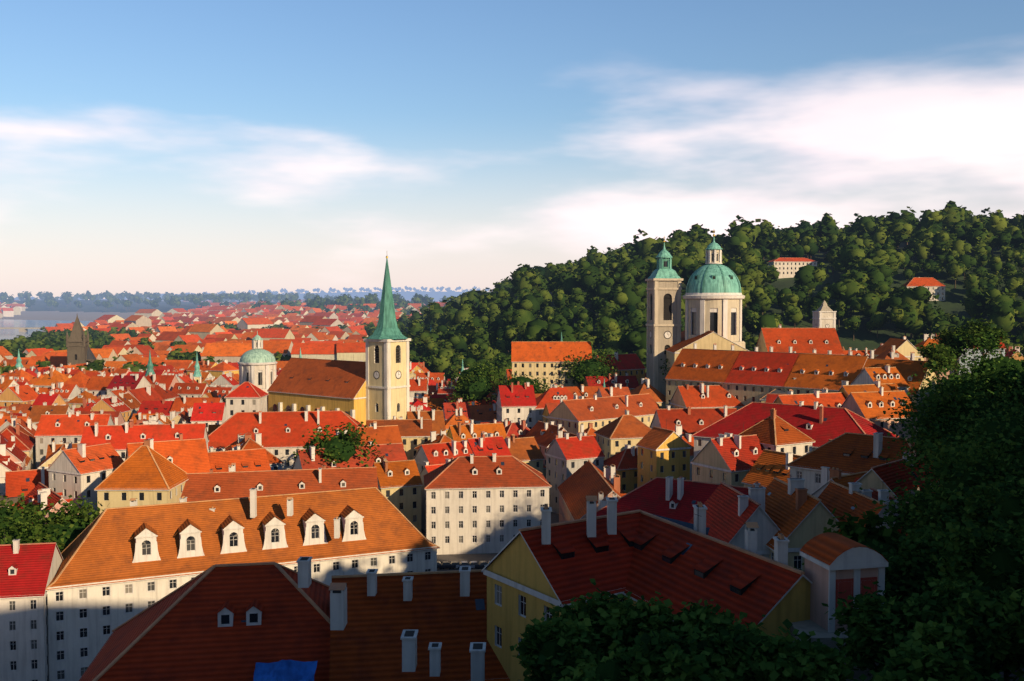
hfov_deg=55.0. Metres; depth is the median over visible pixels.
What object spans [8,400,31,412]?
house
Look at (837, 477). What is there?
house
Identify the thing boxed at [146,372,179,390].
house
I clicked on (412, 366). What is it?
house
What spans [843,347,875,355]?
house
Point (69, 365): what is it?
house
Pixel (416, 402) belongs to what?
house
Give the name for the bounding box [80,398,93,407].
house
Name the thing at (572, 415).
house
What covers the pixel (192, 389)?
house
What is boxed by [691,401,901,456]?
roof
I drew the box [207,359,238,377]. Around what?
house
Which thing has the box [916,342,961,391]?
courtyard tree
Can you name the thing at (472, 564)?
car
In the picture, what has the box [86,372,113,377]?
house
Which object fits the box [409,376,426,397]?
house
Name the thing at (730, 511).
gable house
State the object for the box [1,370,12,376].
house
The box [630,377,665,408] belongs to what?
house
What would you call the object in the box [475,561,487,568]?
car
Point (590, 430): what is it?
house
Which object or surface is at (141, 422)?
house
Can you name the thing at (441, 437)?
house
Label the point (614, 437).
house
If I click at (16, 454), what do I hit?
house
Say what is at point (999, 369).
tree
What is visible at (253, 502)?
palace chimneys
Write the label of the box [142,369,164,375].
house
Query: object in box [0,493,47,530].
courtyard tree
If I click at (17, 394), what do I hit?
house
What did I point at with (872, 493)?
gable house
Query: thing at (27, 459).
house
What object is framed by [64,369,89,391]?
house
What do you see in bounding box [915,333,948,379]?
house
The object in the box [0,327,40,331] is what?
bridge
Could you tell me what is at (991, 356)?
house
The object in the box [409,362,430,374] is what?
house
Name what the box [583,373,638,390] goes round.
house
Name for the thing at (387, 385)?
st thomas tower
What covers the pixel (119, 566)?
palace
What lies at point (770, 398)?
roof
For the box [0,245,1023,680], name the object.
terrain
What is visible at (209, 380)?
house
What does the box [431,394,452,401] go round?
house
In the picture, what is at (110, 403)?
house
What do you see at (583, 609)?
tree
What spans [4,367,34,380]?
house
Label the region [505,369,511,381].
house
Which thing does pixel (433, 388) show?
house
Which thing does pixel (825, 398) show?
house
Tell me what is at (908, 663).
tree
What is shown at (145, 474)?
house
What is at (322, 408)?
st thomas nave windows
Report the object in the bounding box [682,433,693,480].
house
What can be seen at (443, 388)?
house
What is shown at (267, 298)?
trees
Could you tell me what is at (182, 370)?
house
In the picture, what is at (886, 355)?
house
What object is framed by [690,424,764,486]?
house
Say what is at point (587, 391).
house
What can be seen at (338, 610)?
front chimneys
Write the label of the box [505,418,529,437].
house
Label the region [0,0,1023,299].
sky
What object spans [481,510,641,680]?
yellow house
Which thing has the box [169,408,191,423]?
house
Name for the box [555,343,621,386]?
courtyard tree
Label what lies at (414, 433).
house
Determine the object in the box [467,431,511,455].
house
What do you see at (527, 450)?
house
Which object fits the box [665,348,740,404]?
college front
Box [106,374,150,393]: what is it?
house
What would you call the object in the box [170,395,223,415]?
house
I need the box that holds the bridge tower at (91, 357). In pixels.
[87,346,95,363]
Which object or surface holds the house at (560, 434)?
on the terrain
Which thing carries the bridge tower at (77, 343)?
on the terrain
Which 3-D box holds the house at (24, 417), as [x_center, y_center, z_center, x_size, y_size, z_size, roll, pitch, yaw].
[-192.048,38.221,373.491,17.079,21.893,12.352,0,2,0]
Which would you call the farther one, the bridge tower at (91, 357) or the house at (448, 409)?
the bridge tower at (91, 357)
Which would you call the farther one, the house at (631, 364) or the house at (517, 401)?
the house at (631, 364)
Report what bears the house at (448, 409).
on the terrain
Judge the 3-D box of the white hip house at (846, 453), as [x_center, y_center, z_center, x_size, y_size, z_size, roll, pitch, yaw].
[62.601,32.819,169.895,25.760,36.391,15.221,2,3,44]
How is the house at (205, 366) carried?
on the terrain
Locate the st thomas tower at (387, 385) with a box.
[363,256,410,419]
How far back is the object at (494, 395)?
487.86 m
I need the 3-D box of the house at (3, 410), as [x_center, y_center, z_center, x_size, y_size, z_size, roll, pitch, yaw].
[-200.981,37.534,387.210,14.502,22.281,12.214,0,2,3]
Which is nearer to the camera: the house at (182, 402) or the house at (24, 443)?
the house at (24, 443)
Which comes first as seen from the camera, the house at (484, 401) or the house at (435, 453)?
the house at (435, 453)
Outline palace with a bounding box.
[46,487,439,680]
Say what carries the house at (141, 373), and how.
on the terrain
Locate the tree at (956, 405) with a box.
[880,359,1023,489]
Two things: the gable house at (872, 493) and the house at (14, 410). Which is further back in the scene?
the house at (14, 410)
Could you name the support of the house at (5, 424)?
on the terrain
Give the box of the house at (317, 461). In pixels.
[292,441,406,469]
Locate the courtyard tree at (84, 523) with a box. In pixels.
[27,495,108,542]
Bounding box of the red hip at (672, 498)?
[596,476,760,521]
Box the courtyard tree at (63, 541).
[0,501,87,552]
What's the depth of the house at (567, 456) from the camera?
274.70 m
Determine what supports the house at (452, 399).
on the terrain
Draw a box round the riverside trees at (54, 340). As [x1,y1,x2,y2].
[0,298,447,374]
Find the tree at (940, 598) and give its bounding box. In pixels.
[903,572,997,631]
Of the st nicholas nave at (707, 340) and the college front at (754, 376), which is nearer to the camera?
the college front at (754, 376)
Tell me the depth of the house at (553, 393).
369.21 m
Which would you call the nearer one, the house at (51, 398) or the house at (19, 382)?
the house at (51, 398)
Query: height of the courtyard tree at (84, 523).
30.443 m
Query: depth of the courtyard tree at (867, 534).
89.02 m
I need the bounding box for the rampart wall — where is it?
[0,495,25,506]
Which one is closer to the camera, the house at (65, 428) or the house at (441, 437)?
the house at (441, 437)
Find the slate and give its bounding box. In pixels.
[759,378,795,402]
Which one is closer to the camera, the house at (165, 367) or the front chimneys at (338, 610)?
the front chimneys at (338, 610)
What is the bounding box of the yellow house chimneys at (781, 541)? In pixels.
[540,496,789,564]
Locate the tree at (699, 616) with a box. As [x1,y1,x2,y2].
[642,599,760,642]
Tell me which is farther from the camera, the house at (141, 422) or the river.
the river
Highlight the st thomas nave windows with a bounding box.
[273,402,354,418]
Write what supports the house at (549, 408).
on the terrain
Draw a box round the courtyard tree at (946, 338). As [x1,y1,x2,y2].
[920,326,974,374]
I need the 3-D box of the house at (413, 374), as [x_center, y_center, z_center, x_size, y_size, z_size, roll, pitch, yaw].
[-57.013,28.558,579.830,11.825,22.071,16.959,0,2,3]
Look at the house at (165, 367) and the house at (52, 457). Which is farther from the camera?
the house at (165, 367)
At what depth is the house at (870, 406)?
252.36 m
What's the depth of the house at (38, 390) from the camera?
477.28 m
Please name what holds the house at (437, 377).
on the terrain
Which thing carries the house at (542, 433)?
on the terrain
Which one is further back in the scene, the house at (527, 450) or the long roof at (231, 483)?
the house at (527, 450)
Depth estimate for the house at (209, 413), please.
376.98 m
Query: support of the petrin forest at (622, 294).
on the terrain
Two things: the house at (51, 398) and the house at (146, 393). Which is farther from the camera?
the house at (146, 393)
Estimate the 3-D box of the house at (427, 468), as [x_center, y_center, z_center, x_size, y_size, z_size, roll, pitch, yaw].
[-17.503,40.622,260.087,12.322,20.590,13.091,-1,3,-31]
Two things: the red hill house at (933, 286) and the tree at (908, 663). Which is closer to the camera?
the tree at (908, 663)
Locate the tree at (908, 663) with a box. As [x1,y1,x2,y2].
[859,630,1001,680]
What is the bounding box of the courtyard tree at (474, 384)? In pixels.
[438,353,516,404]
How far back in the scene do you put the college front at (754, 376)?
342.72 m
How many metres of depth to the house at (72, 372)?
587.73 m
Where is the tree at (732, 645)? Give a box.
[698,614,782,680]
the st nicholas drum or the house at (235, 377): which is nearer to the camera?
the st nicholas drum
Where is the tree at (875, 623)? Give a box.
[822,581,946,677]
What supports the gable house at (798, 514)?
on the terrain
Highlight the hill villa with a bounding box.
[767,258,817,277]
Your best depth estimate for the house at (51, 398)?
429.83 m
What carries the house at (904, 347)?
on the terrain
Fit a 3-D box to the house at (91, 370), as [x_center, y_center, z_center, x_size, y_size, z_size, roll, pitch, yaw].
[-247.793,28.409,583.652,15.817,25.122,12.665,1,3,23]
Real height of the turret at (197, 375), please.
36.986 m
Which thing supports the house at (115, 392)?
on the terrain
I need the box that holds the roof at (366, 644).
[329,569,509,680]
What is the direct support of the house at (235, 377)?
on the terrain
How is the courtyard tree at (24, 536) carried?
on the terrain
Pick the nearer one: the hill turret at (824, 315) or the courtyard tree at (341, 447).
the courtyard tree at (341, 447)
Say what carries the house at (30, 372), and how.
on the terrain
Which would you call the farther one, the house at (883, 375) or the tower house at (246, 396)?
the tower house at (246, 396)
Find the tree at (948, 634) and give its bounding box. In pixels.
[894,617,1003,680]
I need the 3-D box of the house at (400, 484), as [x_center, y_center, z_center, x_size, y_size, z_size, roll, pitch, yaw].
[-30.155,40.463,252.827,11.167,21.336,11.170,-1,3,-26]
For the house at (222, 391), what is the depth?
489.57 m
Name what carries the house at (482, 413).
on the terrain
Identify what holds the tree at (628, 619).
on the terrain
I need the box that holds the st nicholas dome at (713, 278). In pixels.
[686,264,740,292]
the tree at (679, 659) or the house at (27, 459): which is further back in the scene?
the house at (27, 459)
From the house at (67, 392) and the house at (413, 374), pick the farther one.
the house at (413, 374)
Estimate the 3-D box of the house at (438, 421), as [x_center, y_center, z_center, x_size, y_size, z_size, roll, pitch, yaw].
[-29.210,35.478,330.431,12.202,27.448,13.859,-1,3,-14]
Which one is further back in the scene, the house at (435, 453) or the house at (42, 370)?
the house at (42, 370)
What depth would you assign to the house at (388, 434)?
284.95 m
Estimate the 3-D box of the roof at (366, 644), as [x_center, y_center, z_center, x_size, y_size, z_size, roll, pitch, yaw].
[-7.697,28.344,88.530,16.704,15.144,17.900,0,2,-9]
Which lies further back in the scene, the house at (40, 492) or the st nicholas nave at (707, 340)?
the st nicholas nave at (707, 340)
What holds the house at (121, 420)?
on the terrain
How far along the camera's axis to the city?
1177.58 m
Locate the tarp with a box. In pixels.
[253,659,317,680]
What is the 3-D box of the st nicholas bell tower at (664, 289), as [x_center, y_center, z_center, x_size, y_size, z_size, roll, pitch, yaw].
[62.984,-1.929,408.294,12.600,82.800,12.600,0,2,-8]
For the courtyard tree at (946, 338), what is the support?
on the terrain
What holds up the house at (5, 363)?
on the terrain
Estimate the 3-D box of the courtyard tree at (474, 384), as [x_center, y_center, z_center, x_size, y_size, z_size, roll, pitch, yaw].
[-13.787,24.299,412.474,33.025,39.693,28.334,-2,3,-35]
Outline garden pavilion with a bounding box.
[790,532,888,680]
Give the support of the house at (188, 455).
on the terrain
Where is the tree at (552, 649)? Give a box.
[509,610,609,680]
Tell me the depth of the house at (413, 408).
378.80 m
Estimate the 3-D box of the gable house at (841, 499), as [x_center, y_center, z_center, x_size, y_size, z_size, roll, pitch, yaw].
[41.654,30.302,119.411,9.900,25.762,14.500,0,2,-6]
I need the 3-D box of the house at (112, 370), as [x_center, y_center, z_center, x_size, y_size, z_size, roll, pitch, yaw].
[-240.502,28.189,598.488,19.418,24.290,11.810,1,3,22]
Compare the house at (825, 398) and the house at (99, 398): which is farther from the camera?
the house at (99, 398)
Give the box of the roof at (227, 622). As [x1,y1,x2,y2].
[79,562,329,680]
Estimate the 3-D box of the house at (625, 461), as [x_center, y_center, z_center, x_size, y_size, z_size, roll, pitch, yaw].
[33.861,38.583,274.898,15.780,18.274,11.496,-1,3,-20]
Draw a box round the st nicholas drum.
[682,234,744,347]
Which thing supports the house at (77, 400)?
on the terrain
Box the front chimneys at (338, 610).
[296,557,485,680]
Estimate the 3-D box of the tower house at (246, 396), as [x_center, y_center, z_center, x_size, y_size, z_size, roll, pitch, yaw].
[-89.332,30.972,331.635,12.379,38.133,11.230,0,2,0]
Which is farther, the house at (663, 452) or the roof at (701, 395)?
the roof at (701, 395)
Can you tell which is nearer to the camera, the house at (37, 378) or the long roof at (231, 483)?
the long roof at (231, 483)
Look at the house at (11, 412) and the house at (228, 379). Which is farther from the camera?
the house at (228, 379)
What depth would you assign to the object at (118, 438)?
271.44 m
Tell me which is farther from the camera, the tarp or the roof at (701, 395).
the roof at (701, 395)
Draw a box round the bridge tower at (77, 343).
[65,315,88,364]
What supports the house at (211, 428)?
on the terrain
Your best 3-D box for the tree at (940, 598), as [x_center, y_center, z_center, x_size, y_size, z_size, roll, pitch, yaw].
[26.912,17.820,58.742,6.765,7.514,6.583,1,3,25]
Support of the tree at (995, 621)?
on the terrain
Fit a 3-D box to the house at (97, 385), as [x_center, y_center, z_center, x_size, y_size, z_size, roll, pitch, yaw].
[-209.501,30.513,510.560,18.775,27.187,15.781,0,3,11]
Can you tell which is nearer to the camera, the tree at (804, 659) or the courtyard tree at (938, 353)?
the tree at (804, 659)
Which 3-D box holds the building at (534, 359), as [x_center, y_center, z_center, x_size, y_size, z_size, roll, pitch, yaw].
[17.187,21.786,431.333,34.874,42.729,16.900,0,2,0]
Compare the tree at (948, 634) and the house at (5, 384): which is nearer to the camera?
the tree at (948, 634)
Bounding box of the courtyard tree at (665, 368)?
[659,358,669,381]
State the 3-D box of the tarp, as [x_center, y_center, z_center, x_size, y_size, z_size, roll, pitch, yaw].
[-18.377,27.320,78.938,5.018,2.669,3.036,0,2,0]
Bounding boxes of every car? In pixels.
[437,561,453,568]
[446,561,459,568]
[456,561,472,568]
[465,561,481,568]
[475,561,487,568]
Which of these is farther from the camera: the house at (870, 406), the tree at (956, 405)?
the house at (870, 406)
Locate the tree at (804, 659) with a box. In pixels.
[745,619,858,680]
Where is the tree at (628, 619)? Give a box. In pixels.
[590,591,687,658]
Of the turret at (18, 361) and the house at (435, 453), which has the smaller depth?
the house at (435, 453)
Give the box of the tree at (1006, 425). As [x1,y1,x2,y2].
[894,398,1023,478]
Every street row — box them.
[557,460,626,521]
[598,491,619,509]
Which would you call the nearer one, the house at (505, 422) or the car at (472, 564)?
the car at (472, 564)
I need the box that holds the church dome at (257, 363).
[238,331,276,392]
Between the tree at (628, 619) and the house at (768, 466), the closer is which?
the tree at (628, 619)
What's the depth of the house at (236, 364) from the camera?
661.12 m
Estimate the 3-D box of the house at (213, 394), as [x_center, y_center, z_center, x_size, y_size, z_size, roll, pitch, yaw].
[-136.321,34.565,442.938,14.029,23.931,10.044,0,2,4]
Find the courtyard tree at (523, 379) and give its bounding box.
[492,374,549,396]
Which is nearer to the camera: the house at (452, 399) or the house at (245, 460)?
the house at (245, 460)
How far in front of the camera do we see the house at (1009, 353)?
411.56 m
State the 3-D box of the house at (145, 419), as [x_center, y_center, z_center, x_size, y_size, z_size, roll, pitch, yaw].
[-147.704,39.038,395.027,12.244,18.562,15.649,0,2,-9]
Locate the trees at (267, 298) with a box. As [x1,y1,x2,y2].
[0,286,488,311]
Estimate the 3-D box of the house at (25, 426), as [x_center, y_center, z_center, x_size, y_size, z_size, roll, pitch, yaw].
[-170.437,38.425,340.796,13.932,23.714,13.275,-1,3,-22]
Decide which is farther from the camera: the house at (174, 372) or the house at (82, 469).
the house at (174, 372)
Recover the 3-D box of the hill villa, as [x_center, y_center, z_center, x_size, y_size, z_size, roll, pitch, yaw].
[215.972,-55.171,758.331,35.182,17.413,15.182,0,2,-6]
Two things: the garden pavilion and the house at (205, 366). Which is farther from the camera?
the house at (205, 366)
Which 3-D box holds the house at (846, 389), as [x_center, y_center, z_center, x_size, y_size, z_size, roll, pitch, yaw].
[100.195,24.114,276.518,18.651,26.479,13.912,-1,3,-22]
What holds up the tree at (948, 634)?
on the terrain
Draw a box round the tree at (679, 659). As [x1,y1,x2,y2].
[628,624,734,680]
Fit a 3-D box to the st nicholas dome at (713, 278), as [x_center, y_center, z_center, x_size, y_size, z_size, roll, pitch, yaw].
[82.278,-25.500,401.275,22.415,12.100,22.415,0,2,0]
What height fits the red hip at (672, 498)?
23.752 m
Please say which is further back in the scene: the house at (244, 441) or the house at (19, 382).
the house at (19, 382)
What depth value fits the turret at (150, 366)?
520.06 m
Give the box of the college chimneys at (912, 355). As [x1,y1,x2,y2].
[694,343,914,359]
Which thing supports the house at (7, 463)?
on the terrain
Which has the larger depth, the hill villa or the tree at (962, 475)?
the hill villa
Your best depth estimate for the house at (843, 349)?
445.71 m
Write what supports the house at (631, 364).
on the terrain
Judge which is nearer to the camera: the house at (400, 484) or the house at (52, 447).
the house at (400, 484)
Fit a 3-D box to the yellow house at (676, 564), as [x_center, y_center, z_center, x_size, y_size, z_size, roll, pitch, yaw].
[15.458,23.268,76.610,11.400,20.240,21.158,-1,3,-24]
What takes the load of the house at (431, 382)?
on the terrain
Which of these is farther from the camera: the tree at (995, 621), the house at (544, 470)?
the house at (544, 470)
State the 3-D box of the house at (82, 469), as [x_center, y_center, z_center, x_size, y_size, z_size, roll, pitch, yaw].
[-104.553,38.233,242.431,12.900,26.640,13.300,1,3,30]
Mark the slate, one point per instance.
(774, 391)
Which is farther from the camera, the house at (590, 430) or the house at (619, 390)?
the house at (619, 390)
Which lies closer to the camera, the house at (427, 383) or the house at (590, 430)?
the house at (590, 430)
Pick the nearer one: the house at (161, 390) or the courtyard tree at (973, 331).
the courtyard tree at (973, 331)
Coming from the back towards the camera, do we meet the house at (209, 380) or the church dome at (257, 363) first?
the house at (209, 380)
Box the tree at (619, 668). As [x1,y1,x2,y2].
[558,632,658,680]
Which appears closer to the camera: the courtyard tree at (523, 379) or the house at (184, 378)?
the courtyard tree at (523, 379)
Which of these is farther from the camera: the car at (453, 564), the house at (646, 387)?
the house at (646, 387)
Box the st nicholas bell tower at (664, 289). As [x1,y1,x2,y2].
[645,237,682,395]
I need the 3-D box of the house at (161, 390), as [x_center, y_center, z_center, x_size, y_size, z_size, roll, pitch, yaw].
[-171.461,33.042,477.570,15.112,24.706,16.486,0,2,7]
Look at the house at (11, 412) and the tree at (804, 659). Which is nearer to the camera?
the tree at (804, 659)
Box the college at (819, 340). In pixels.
[756,324,843,354]
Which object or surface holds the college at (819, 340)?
on the terrain
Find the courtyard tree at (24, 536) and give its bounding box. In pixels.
[0,496,77,544]
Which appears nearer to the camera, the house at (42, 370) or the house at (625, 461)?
the house at (625, 461)
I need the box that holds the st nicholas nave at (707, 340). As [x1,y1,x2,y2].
[666,330,748,374]
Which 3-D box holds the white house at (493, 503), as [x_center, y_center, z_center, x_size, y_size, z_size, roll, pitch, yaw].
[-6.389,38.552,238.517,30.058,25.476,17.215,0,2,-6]
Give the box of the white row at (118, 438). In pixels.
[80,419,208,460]
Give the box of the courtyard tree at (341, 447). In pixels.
[287,421,390,467]
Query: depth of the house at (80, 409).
407.71 m
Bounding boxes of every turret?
[15,349,22,369]
[145,351,154,375]
[193,354,201,382]
[812,300,836,328]
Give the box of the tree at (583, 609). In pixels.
[530,578,623,658]
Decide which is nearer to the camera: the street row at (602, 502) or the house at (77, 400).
the street row at (602, 502)
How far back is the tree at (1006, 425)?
104.72 m
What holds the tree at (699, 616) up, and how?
on the terrain
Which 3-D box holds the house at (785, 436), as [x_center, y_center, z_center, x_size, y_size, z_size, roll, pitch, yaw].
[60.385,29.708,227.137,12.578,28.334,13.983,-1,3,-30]
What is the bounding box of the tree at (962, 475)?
[894,420,1023,535]
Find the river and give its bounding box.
[0,319,92,339]
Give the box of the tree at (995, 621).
[936,582,1023,680]
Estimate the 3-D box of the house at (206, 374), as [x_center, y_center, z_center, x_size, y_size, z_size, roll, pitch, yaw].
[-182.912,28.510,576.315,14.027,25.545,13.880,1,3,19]
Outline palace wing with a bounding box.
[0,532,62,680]
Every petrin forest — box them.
[362,200,1023,346]
[409,230,1023,381]
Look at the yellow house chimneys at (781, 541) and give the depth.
79.16 m
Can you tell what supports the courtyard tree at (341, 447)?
on the terrain
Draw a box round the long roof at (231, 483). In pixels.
[179,463,377,501]
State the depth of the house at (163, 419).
371.42 m
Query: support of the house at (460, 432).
on the terrain
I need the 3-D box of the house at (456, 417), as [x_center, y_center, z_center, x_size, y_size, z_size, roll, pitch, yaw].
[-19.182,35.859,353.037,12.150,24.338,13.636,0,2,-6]
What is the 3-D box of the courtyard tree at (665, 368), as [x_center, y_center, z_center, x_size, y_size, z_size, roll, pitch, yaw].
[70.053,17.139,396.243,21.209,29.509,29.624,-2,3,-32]
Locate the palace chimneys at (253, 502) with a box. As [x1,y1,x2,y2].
[129,488,339,537]
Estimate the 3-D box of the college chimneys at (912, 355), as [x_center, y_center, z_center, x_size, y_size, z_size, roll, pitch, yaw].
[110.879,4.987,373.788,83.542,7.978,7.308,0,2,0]
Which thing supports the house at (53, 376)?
on the terrain
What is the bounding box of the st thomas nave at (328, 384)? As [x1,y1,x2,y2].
[267,354,365,424]
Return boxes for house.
[0,361,9,366]
[0,376,18,390]
[0,384,38,406]
[0,408,9,415]
[0,412,31,426]
[0,415,16,431]
[0,424,35,469]
[0,434,26,469]
[0,444,22,494]
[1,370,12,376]
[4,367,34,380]
[4,406,21,412]
[5,464,50,507]
[6,411,22,415]
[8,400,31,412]
[11,418,35,435]
[11,436,30,469]
[13,377,30,384]
[13,379,28,385]
[14,426,35,468]
[17,482,82,524]
[22,367,36,376]
[29,372,43,383]
[29,401,70,423]
[31,391,65,406]
[33,367,69,387]
[33,386,49,393]
[34,410,114,468]
[35,365,55,373]
[37,442,71,468]
[39,365,54,374]
[46,382,81,401]
[46,440,80,457]
[47,443,123,516]
[60,363,78,368]
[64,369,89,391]
[67,368,83,375]
[68,388,96,407]
[70,409,124,424]
[71,404,92,410]
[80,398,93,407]
[83,373,118,395]
[85,368,105,373]
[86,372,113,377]
[91,395,104,402]
[92,395,131,424]
[94,439,187,512]
[102,367,131,374]
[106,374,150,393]
[107,386,129,396]
[116,392,140,417]
[125,385,162,402]
[125,433,210,472]
[127,370,143,375]
[129,411,163,424]
[134,414,151,424]
[136,420,155,424]
[137,399,173,419]
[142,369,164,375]
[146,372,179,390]
[151,383,180,400]
[152,413,171,423]
[153,363,174,371]
[163,369,183,375]
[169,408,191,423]
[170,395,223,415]
[172,380,208,396]
[175,373,196,382]
[178,368,186,374]
[186,359,217,374]
[188,370,214,382]
[190,399,225,431]
[201,384,233,396]
[202,377,215,386]
[202,390,218,397]
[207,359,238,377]
[208,404,364,469]
[208,421,220,434]
[208,444,270,471]
[209,372,238,388]
[224,381,268,419]
[225,433,283,469]
[229,361,238,368]
[232,372,238,382]
[292,441,406,469]
[354,421,403,447]
[372,457,422,532]
[406,408,446,435]
[409,361,422,372]
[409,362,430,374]
[409,369,420,378]
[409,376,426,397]
[409,396,430,410]
[411,377,428,393]
[411,405,422,410]
[413,440,474,472]
[414,398,444,410]
[414,429,451,452]
[416,371,445,382]
[419,457,456,530]
[423,453,551,554]
[424,378,438,384]
[428,383,438,393]
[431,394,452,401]
[438,380,456,393]
[442,401,470,420]
[445,394,462,402]
[445,407,469,434]
[446,419,506,440]
[463,397,491,404]
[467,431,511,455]
[469,401,496,423]
[480,418,509,427]
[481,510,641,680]
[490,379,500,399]
[496,381,536,428]
[504,434,544,474]
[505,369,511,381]
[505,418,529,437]
[524,421,566,465]
[535,383,577,422]
[542,398,562,422]
[543,464,545,478]
[545,432,604,513]
[546,431,582,448]
[557,384,602,398]
[580,423,595,438]
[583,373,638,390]
[594,409,650,459]
[596,384,630,397]
[603,444,637,492]
[623,505,811,636]
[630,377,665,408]
[636,419,691,487]
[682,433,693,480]
[688,482,779,557]
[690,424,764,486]
[738,408,814,455]
[741,441,808,487]
[765,475,838,570]
[773,387,845,406]
[786,426,932,493]
[811,466,867,497]
[818,481,894,534]
[838,379,899,397]
[841,386,917,438]
[842,347,869,350]
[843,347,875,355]
[851,364,909,395]
[854,451,942,502]
[860,482,908,535]
[874,336,923,360]
[874,345,908,359]
[901,277,945,300]
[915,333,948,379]
[950,340,1005,374]
[1005,345,1023,360]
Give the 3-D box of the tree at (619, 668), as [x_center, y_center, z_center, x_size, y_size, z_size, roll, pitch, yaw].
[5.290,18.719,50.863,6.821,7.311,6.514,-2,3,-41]
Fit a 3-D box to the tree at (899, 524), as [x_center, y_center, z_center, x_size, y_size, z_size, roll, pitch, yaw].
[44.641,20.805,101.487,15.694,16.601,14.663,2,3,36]
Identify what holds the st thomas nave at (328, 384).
on the terrain
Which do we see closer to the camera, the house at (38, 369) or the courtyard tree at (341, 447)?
the courtyard tree at (341, 447)
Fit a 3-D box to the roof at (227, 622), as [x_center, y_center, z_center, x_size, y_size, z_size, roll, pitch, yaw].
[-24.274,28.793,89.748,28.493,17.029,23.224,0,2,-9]
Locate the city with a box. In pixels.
[0,298,446,369]
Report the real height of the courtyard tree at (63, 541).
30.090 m
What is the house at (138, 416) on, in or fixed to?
on the terrain
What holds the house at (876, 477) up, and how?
on the terrain
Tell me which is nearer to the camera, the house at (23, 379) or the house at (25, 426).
the house at (25, 426)
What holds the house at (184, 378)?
on the terrain
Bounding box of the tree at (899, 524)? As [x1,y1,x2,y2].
[859,461,944,536]
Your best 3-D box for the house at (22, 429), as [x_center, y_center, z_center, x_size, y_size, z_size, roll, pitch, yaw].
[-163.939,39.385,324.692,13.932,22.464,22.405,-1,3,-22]
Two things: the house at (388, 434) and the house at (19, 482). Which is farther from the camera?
the house at (388, 434)
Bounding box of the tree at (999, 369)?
[914,322,1023,418]
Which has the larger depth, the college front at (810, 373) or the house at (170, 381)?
the house at (170, 381)
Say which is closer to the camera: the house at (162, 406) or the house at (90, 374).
the house at (162, 406)
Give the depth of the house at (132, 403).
441.12 m
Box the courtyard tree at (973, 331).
[955,313,1012,355]
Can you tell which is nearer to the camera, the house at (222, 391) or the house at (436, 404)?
the house at (436, 404)
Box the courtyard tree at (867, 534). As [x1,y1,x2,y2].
[823,504,917,577]
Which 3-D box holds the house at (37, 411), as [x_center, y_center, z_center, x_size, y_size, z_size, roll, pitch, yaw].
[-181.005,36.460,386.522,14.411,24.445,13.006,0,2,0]
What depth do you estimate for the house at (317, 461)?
259.56 m
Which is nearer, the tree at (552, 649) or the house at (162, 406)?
the tree at (552, 649)
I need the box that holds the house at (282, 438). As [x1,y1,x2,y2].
[208,404,364,469]
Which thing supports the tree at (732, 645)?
on the terrain
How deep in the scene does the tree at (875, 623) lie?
57.74 m
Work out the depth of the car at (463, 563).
215.56 m
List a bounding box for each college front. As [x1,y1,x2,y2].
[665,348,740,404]
[723,351,799,405]
[783,353,868,393]
[862,358,936,405]
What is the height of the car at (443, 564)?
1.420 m
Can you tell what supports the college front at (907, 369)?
on the terrain

